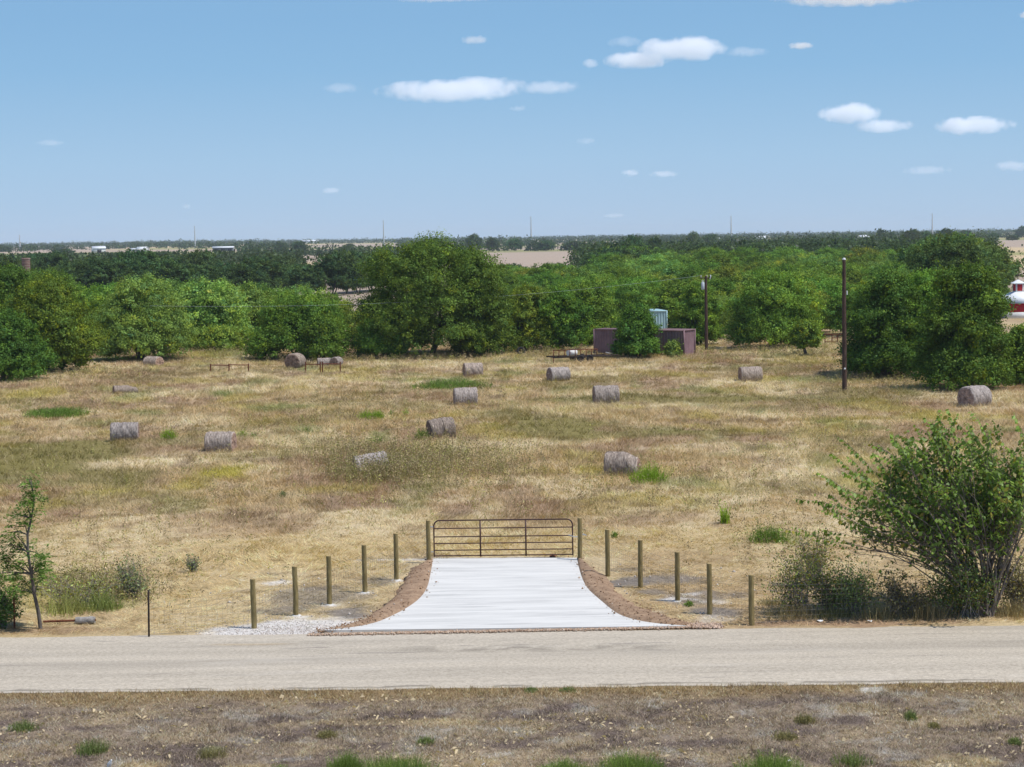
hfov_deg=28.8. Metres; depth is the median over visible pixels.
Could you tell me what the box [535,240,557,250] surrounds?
tree
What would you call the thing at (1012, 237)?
tree
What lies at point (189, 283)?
tree
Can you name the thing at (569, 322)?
tree
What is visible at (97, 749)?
grass tuft
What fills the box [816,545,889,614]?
shrub
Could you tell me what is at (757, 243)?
tree
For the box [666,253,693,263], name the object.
tree
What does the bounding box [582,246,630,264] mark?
tree
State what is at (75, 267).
tree
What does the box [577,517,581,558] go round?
gate post
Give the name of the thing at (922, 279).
tree
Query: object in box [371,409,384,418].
weed clump
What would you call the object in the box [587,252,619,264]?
tree
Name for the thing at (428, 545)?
gate post
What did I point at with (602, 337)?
shipping container
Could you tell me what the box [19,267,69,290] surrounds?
tree
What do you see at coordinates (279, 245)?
tree
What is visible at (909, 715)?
grass tuft
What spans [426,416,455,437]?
hay bale
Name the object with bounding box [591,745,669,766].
grass mound
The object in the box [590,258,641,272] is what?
tree
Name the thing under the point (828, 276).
tree
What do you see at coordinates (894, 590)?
shrub
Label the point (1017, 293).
barn
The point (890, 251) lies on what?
tree
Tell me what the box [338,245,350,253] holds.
tree
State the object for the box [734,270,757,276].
tree
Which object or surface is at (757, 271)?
tree
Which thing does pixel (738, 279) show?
tree
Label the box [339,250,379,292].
tree
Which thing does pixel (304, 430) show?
weed clump
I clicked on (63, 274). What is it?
tree
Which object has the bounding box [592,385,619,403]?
hay bale
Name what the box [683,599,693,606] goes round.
weed clump
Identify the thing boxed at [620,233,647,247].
tree
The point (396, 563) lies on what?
fence post
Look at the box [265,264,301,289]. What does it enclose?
tree
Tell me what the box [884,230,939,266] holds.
tree
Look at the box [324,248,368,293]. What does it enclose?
tree
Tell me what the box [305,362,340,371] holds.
pipe brace
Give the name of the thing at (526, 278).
tree
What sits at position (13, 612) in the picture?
steel stake
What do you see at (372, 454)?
hay bale
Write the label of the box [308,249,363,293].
tree
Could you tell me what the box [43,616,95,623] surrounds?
pulled post
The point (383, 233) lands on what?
transmission pole
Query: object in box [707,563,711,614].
fence post
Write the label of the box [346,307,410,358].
tree
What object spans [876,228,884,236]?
tree
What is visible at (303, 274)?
tree
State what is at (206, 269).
tree
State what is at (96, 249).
farm building
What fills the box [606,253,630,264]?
tree
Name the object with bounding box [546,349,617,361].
trailer
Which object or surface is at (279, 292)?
tree
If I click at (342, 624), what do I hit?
soil clods
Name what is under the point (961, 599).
shrub
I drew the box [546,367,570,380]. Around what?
hay bale
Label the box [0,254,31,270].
tree
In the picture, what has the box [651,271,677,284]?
tree
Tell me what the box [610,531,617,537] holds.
weed clump
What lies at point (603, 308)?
tree
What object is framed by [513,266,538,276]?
tree
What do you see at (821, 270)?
tree
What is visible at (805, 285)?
tree
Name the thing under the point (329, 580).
fence post
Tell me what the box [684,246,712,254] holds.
tree
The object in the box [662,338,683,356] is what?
shrub
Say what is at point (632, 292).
tree
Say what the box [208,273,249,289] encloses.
tree
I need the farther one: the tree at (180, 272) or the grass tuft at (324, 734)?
the tree at (180, 272)
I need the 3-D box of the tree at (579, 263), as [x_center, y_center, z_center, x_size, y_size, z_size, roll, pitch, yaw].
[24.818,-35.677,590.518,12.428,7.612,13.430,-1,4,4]
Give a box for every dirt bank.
[321,558,432,632]
[577,556,688,625]
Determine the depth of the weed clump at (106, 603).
61.48 m
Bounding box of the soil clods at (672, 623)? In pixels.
[568,555,703,627]
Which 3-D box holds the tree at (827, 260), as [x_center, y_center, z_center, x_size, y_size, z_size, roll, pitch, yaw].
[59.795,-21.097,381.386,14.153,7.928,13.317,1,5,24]
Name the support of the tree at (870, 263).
on the ground at (532, 258)
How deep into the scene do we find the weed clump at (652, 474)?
91.08 m
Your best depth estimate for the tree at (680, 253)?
516.48 m
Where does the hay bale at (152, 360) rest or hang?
on the ground at (532, 258)
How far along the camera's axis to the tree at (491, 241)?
1444.86 m
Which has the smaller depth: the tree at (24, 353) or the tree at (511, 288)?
the tree at (24, 353)
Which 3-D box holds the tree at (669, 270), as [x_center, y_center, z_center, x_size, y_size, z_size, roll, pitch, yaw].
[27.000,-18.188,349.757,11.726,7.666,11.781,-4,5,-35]
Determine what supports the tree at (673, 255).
on the ground at (532, 258)
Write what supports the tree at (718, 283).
on the ground at (532, 258)
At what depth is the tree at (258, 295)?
219.66 m
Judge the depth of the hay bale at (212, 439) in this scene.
107.14 m
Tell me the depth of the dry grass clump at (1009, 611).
58.34 m
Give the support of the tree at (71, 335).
on the ground at (532, 258)
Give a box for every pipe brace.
[210,364,248,371]
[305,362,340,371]
[824,334,846,342]
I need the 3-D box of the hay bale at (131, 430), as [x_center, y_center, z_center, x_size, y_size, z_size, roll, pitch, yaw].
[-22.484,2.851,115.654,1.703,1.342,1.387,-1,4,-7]
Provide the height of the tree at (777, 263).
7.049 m
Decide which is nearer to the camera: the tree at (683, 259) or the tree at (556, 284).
the tree at (556, 284)
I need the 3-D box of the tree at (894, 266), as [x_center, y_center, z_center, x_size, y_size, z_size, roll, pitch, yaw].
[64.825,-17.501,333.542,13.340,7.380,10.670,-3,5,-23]
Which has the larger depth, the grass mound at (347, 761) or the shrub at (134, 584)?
the shrub at (134, 584)
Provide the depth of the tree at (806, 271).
293.85 m
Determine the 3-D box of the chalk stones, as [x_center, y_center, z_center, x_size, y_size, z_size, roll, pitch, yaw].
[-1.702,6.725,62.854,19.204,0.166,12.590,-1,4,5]
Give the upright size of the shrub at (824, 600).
1.688 m
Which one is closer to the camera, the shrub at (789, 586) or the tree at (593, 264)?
the shrub at (789, 586)
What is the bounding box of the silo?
[21,258,29,271]
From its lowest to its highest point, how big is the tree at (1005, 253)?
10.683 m
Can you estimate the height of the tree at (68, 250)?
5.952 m
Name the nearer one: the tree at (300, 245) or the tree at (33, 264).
the tree at (33, 264)
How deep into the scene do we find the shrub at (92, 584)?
62.03 m
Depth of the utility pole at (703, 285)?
196.16 m
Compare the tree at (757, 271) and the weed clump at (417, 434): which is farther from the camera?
the tree at (757, 271)
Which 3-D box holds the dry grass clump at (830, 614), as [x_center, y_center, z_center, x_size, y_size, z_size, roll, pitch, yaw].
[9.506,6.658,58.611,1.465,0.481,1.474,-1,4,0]
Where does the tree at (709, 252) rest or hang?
on the ground at (532, 258)
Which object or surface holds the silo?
on the ground at (532, 258)
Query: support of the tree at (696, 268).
on the ground at (532, 258)
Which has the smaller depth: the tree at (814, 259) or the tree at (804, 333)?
the tree at (804, 333)
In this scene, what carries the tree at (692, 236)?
on the ground at (532, 258)
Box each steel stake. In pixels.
[13,593,14,627]
[147,590,149,636]
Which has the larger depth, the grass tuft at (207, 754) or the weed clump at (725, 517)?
the weed clump at (725, 517)
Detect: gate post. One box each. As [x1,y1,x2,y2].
[426,520,430,559]
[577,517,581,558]
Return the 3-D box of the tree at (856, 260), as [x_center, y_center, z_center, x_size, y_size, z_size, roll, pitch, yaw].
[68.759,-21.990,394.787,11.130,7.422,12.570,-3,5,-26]
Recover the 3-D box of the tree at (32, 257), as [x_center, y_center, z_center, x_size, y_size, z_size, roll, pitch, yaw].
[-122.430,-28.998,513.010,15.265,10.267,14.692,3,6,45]
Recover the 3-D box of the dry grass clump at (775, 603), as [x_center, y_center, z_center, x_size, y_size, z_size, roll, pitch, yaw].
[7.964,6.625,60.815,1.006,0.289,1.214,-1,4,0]
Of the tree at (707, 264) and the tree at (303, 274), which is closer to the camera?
the tree at (707, 264)
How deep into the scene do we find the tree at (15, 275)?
192.81 m
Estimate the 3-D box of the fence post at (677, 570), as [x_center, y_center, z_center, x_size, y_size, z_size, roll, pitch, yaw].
[5.108,6.124,61.633,0.352,1.850,0.421,-3,5,-27]
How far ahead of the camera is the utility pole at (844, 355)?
142.33 m
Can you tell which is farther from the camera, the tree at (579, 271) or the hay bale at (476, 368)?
the tree at (579, 271)
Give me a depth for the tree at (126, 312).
192.00 m
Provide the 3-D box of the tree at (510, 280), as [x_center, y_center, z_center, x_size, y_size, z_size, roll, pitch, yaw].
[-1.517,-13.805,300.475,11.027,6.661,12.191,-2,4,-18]
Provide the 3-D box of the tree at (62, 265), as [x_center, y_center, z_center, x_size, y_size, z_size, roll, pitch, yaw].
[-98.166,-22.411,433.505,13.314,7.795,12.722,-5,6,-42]
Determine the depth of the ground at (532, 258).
66.92 m
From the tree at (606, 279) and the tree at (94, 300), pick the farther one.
the tree at (606, 279)
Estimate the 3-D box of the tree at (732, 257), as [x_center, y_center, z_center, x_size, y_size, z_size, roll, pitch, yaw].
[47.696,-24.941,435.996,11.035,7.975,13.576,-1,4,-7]
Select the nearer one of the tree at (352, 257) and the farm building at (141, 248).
the tree at (352, 257)
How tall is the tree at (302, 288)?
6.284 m
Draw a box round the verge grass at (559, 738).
[0,680,1023,766]
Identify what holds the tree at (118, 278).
on the ground at (532, 258)
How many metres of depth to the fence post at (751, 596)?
57.59 m
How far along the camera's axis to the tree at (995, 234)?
1693.61 m
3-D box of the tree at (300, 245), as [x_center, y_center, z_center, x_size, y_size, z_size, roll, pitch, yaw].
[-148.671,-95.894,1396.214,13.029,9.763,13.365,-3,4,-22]
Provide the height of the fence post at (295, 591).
1.816 m
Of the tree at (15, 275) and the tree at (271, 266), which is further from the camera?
the tree at (271, 266)
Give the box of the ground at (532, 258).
[0,232,1023,766]
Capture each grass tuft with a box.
[6,718,42,734]
[73,736,111,756]
[196,744,228,760]
[317,728,338,738]
[415,733,434,746]
[524,685,538,693]
[559,686,575,691]
[770,728,798,741]
[793,712,816,724]
[830,745,875,766]
[903,709,918,720]
[927,721,941,728]
[1006,734,1021,746]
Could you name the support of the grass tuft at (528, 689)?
on the ground at (532, 258)
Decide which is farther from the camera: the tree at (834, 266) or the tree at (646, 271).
the tree at (834, 266)
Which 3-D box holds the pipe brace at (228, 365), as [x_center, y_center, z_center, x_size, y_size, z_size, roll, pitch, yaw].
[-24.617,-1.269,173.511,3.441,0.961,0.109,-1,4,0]
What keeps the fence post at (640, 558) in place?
on the ground at (532, 258)
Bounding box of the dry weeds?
[0,337,1001,611]
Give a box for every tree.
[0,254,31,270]
[0,259,38,314]
[0,265,112,371]
[0,307,62,382]
[0,470,57,628]
[8,251,53,269]
[14,257,39,272]
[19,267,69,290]
[32,249,70,269]
[39,263,74,275]
[42,266,85,290]
[56,249,75,254]
[56,256,109,284]
[62,282,110,329]
[68,258,143,288]
[78,280,125,306]
[89,267,205,362]
[91,271,145,286]
[104,247,163,278]
[123,247,173,278]
[129,254,208,287]
[142,275,188,324]
[157,251,175,257]
[171,277,213,290]
[172,275,254,341]
[175,248,223,269]
[185,262,222,282]
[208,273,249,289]
[209,262,271,287]
[231,279,276,341]
[238,288,355,359]
[240,254,286,288]
[240,270,272,287]
[242,279,281,291]
[259,286,300,325]
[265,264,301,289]
[269,242,288,249]
[278,283,325,295]
[280,263,332,292]
[291,240,308,250]
[294,313,345,360]
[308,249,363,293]
[316,289,354,322]
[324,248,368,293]
[334,299,361,339]
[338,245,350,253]
[339,226,525,355]
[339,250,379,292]
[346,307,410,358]
[357,252,390,289]
[442,281,519,355]
[465,233,483,249]
[484,237,499,251]
[492,270,525,291]
[497,283,515,292]
[499,263,529,267]
[504,238,525,249]
[505,266,526,275]
[507,281,558,351]
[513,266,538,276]
[515,274,535,282]
[522,262,580,278]
[525,269,571,289]
[527,282,598,349]
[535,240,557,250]
[547,275,588,291]
[552,270,572,278]
[561,240,587,249]
[562,272,614,291]
[564,266,600,278]
[571,277,620,345]
[574,268,618,279]
[577,252,594,267]
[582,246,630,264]
[582,259,608,270]
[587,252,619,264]
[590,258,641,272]
[602,264,635,276]
[603,280,660,322]
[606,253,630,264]
[606,275,664,300]
[607,298,664,357]
[614,253,640,265]
[615,271,665,283]
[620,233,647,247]
[620,252,680,267]
[621,245,658,253]
[621,249,650,260]
[632,267,656,278]
[633,275,663,299]
[641,259,665,268]
[644,259,686,273]
[644,261,683,277]
[644,278,690,326]
[646,235,664,248]
[646,250,694,261]
[651,248,684,255]
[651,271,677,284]
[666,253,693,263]
[666,278,731,344]
[670,250,692,259]
[670,264,724,283]
[674,263,708,277]
[677,258,726,271]
[680,287,728,318]
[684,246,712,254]
[685,271,718,288]
[686,230,701,244]
[691,247,722,261]
[698,251,743,268]
[701,234,718,242]
[702,246,727,253]
[703,274,737,297]
[707,263,747,279]
[711,293,734,327]
[715,262,827,346]
[719,292,743,326]
[721,271,752,289]
[722,249,745,261]
[722,254,746,264]
[723,278,754,297]
[724,246,768,258]
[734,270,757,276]
[739,252,768,267]
[743,268,767,275]
[744,241,771,249]
[751,247,772,252]
[764,242,814,262]
[764,258,786,266]
[765,261,810,273]
[772,255,796,264]
[776,253,803,263]
[782,267,834,279]
[785,317,824,354]
[790,251,818,263]
[792,260,831,275]
[794,253,830,265]
[796,273,816,280]
[796,278,837,330]
[802,254,846,268]
[803,274,864,294]
[808,278,848,319]
[811,245,843,257]
[814,283,867,333]
[820,261,841,274]
[820,262,870,277]
[827,274,853,284]
[833,267,872,287]
[833,268,927,376]
[841,245,886,259]
[846,254,881,267]
[849,277,878,290]
[852,265,902,274]
[853,262,874,272]
[853,269,899,289]
[861,251,895,262]
[864,255,886,263]
[865,260,883,269]
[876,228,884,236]
[878,248,900,262]
[879,243,907,257]
[879,261,910,273]
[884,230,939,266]
[894,258,946,342]
[900,228,921,244]
[902,226,1017,292]
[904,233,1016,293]
[904,257,1023,391]
[909,231,1004,265]
[910,231,952,247]
[920,230,932,238]
[935,228,953,236]
[975,241,1023,286]
[986,248,1021,292]
[988,232,999,237]
[1003,322,1023,384]
[1005,234,1018,240]
[1014,226,1023,237]
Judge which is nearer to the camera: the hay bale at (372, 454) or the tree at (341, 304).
the hay bale at (372, 454)
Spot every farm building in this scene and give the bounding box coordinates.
[91,246,105,252]
[136,247,149,251]
[212,246,234,250]
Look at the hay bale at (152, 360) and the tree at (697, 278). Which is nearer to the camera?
the hay bale at (152, 360)
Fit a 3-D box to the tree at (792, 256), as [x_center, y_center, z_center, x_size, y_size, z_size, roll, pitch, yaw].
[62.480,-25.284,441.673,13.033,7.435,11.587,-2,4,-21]
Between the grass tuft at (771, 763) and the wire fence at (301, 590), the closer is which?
the grass tuft at (771, 763)
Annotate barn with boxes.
[1001,275,1023,318]
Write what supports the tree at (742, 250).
on the ground at (532, 258)
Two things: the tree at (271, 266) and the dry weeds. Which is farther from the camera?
the tree at (271, 266)
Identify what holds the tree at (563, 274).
on the ground at (532, 258)
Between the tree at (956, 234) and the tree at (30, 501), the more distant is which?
the tree at (956, 234)
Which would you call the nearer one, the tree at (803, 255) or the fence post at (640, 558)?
the fence post at (640, 558)
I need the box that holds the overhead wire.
[225,276,693,306]
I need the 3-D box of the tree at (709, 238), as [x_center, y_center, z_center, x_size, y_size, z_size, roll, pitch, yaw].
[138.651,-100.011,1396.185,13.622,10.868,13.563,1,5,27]
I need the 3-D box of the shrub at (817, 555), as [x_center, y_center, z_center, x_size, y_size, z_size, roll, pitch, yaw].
[9.635,5.430,63.590,2.062,2.271,2.101,-4,5,-37]
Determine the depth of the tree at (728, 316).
216.49 m
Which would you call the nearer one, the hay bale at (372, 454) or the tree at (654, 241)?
the hay bale at (372, 454)
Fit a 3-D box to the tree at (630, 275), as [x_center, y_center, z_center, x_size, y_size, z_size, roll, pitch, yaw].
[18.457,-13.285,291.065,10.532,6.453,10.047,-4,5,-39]
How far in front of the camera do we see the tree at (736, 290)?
242.67 m
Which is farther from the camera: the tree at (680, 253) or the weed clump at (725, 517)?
the tree at (680, 253)
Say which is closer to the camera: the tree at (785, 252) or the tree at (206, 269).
the tree at (206, 269)
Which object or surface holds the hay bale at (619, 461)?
on the ground at (532, 258)
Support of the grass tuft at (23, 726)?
on the ground at (532, 258)
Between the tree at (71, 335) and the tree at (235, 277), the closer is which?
the tree at (71, 335)
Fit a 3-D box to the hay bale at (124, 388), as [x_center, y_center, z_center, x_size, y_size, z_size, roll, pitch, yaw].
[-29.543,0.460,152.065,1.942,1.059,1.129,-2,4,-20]
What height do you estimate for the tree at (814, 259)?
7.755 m
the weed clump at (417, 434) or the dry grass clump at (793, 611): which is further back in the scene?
the weed clump at (417, 434)
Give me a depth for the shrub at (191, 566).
67.97 m
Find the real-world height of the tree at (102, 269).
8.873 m
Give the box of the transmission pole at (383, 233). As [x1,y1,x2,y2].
[382,220,384,244]
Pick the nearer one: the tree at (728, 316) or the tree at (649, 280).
the tree at (728, 316)
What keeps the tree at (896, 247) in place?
on the ground at (532, 258)
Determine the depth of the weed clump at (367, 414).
125.81 m
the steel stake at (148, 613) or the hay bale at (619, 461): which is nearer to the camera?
the steel stake at (148, 613)
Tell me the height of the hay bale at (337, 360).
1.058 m
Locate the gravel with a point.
(714, 625)
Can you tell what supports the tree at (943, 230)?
on the ground at (532, 258)
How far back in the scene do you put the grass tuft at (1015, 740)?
44.21 m
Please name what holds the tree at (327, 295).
on the ground at (532, 258)
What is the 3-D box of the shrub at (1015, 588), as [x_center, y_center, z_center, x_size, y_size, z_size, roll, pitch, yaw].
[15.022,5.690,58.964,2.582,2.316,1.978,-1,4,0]
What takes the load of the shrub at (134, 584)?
on the ground at (532, 258)
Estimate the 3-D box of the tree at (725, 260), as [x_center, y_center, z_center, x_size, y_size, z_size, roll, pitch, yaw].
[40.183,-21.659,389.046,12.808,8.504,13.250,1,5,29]
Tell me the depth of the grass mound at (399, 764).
42.44 m
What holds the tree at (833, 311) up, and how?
on the ground at (532, 258)
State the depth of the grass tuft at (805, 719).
46.30 m
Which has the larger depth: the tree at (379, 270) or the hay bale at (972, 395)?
the tree at (379, 270)
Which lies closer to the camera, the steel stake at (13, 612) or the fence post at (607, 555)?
the steel stake at (13, 612)
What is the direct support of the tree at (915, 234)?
on the ground at (532, 258)
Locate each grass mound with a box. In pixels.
[322,743,370,766]
[353,744,441,766]
[536,748,593,766]
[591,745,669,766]
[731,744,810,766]
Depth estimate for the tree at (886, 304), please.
155.34 m
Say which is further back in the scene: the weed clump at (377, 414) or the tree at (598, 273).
the tree at (598, 273)
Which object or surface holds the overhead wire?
attached to the utility pole at (703, 285)
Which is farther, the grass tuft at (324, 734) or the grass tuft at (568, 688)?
the grass tuft at (568, 688)
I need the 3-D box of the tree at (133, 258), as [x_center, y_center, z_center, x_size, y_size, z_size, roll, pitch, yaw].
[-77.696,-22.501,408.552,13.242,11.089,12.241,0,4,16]
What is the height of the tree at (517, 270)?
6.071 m
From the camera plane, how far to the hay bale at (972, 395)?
126.64 m
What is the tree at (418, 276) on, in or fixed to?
on the ground at (532, 258)
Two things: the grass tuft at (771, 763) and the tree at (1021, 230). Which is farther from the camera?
the tree at (1021, 230)
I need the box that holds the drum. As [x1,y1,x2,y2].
[566,350,577,355]
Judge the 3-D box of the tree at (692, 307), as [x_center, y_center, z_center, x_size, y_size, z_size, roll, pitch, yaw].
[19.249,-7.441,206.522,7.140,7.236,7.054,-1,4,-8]
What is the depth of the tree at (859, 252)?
460.18 m
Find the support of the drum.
on the trailer
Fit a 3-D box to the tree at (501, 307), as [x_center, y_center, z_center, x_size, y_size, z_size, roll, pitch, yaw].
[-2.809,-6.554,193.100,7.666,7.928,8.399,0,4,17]
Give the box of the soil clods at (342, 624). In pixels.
[312,557,438,632]
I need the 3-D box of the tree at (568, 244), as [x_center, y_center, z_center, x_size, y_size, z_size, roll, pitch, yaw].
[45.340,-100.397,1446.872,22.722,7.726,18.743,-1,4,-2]
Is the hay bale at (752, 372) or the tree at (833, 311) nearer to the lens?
the hay bale at (752, 372)
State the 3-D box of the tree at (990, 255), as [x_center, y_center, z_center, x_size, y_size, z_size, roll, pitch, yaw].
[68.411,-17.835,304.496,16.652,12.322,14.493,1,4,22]
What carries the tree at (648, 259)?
on the ground at (532, 258)
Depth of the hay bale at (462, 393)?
136.53 m
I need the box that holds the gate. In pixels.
[430,518,586,556]
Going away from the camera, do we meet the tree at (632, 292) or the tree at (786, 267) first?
the tree at (632, 292)
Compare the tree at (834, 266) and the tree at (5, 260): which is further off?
the tree at (5, 260)
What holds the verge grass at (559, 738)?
on the ground at (532, 258)
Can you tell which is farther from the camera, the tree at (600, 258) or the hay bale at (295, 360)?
the tree at (600, 258)
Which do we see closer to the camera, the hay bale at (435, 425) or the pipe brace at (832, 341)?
the hay bale at (435, 425)
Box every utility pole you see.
[700,275,711,349]
[842,258,847,389]
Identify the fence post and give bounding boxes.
[250,578,256,628]
[292,566,301,616]
[325,555,333,605]
[360,544,369,593]
[391,533,400,580]
[605,529,609,576]
[638,539,642,587]
[672,551,680,601]
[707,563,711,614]
[748,574,754,625]
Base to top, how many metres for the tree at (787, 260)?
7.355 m
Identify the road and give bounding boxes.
[0,625,1023,692]
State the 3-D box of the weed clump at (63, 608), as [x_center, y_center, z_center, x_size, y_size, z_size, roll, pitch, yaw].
[-13.617,6.479,61.097,2.234,1.136,1.948,-1,4,0]
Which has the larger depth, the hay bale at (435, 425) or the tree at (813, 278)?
the tree at (813, 278)
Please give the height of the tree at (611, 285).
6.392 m
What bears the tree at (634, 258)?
on the ground at (532, 258)
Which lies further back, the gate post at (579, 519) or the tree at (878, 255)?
the tree at (878, 255)
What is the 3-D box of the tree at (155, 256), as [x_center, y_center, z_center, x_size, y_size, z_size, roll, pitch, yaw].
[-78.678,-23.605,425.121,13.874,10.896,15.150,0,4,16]
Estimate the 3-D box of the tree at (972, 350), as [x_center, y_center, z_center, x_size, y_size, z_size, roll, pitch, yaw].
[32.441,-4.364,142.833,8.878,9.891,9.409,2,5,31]
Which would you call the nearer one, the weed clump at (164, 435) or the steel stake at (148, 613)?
the steel stake at (148, 613)
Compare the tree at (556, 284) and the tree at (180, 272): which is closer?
the tree at (556, 284)
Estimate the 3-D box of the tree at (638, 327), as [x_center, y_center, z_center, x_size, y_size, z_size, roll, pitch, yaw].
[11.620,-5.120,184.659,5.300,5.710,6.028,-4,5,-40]
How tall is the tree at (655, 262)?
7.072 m
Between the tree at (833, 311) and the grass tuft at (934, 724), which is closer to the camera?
the grass tuft at (934, 724)
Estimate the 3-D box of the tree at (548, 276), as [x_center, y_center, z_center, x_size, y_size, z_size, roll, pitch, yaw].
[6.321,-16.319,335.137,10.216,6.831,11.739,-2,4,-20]
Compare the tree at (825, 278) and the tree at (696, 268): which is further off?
the tree at (696, 268)
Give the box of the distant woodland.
[0,227,1023,269]
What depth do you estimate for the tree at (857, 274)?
280.31 m
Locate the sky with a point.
(121, 120)
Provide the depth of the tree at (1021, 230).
2392.87 m
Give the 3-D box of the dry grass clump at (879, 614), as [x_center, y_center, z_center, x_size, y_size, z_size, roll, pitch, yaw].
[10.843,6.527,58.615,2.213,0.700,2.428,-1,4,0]
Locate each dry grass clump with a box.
[756,596,789,606]
[765,600,827,622]
[809,602,855,620]
[844,598,915,624]
[893,587,960,624]
[993,592,1023,620]
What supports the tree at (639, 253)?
on the ground at (532, 258)
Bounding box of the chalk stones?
[114,564,759,635]
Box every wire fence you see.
[150,532,427,634]
[581,530,945,622]
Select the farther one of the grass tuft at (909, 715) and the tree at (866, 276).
the tree at (866, 276)
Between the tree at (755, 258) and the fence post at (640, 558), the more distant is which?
the tree at (755, 258)
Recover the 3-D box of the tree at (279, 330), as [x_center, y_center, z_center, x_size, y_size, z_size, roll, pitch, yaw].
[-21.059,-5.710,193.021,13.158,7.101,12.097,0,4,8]
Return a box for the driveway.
[323,558,684,632]
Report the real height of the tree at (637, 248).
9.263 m
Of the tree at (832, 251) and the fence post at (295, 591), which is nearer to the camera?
the fence post at (295, 591)
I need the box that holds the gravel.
[307,622,725,635]
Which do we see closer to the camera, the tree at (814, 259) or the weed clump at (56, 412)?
the weed clump at (56, 412)
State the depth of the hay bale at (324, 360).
180.74 m
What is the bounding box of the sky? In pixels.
[0,0,1023,244]
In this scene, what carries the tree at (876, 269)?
on the ground at (532, 258)
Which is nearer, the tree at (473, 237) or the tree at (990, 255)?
the tree at (990, 255)
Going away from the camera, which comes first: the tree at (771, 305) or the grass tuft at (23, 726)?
the grass tuft at (23, 726)
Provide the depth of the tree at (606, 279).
271.29 m
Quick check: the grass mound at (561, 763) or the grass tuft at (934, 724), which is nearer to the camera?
the grass mound at (561, 763)
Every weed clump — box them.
[22,403,90,418]
[35,581,107,618]
[80,584,124,613]
[159,427,178,439]
[235,429,247,436]
[292,426,318,433]
[358,410,374,418]
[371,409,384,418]
[410,378,492,390]
[412,428,428,439]
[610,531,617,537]
[626,458,672,483]
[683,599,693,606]
[718,499,733,523]
[746,520,790,544]
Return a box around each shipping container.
[593,328,695,355]
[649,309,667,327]
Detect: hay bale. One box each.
[110,422,139,440]
[112,385,137,392]
[143,356,163,365]
[204,431,236,451]
[284,353,305,367]
[317,357,330,365]
[330,357,342,365]
[353,450,387,473]
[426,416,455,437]
[453,387,477,404]
[462,362,483,375]
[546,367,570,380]
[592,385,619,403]
[603,451,641,475]
[738,366,762,381]
[957,385,991,406]
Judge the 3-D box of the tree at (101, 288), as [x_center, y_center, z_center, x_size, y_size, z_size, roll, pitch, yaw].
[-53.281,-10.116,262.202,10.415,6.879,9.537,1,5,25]
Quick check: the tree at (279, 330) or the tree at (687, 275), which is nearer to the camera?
the tree at (279, 330)
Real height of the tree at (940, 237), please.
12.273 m
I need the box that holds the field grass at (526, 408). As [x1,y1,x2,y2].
[0,330,1023,635]
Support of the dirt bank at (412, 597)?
on the ground at (532, 258)
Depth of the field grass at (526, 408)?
105.66 m
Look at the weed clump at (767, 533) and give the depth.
72.70 m
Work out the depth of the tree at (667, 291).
246.02 m
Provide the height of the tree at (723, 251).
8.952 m
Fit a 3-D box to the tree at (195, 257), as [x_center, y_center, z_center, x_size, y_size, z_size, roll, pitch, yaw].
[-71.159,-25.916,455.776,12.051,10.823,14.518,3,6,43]
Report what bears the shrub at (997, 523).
on the ground at (532, 258)
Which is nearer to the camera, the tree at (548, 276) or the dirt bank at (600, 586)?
the dirt bank at (600, 586)
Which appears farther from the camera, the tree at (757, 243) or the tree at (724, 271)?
the tree at (757, 243)
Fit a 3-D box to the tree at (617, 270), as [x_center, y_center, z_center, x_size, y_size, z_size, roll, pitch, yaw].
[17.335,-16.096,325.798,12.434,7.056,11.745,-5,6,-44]
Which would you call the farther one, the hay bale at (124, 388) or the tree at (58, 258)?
the tree at (58, 258)
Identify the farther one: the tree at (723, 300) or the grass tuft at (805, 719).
the tree at (723, 300)
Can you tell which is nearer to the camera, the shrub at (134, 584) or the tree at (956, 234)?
the shrub at (134, 584)
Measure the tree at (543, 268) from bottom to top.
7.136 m
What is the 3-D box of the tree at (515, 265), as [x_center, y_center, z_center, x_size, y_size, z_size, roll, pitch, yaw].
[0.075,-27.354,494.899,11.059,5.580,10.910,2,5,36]
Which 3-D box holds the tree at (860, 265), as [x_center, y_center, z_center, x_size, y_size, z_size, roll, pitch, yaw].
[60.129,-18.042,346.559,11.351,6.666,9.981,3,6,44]
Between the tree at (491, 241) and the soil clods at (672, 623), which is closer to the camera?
the soil clods at (672, 623)
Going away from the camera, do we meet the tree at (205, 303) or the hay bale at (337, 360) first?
the hay bale at (337, 360)
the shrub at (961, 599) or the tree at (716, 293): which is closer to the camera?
the shrub at (961, 599)
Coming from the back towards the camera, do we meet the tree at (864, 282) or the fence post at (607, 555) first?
the tree at (864, 282)
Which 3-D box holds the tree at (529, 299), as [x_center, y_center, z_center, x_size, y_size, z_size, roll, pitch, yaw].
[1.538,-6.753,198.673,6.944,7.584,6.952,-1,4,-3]
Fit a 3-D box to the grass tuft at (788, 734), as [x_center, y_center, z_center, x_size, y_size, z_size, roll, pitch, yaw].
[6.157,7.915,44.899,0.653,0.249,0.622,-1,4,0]
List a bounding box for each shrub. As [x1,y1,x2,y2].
[0,583,25,628]
[27,558,133,610]
[107,553,156,597]
[181,322,246,350]
[182,552,201,571]
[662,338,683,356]
[755,529,844,614]
[772,521,838,586]
[779,409,1023,617]
[803,557,856,611]
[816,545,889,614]
[853,563,953,617]
[905,545,1015,619]
[985,542,1023,614]
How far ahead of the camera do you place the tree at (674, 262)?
380.79 m
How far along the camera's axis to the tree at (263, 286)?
261.32 m

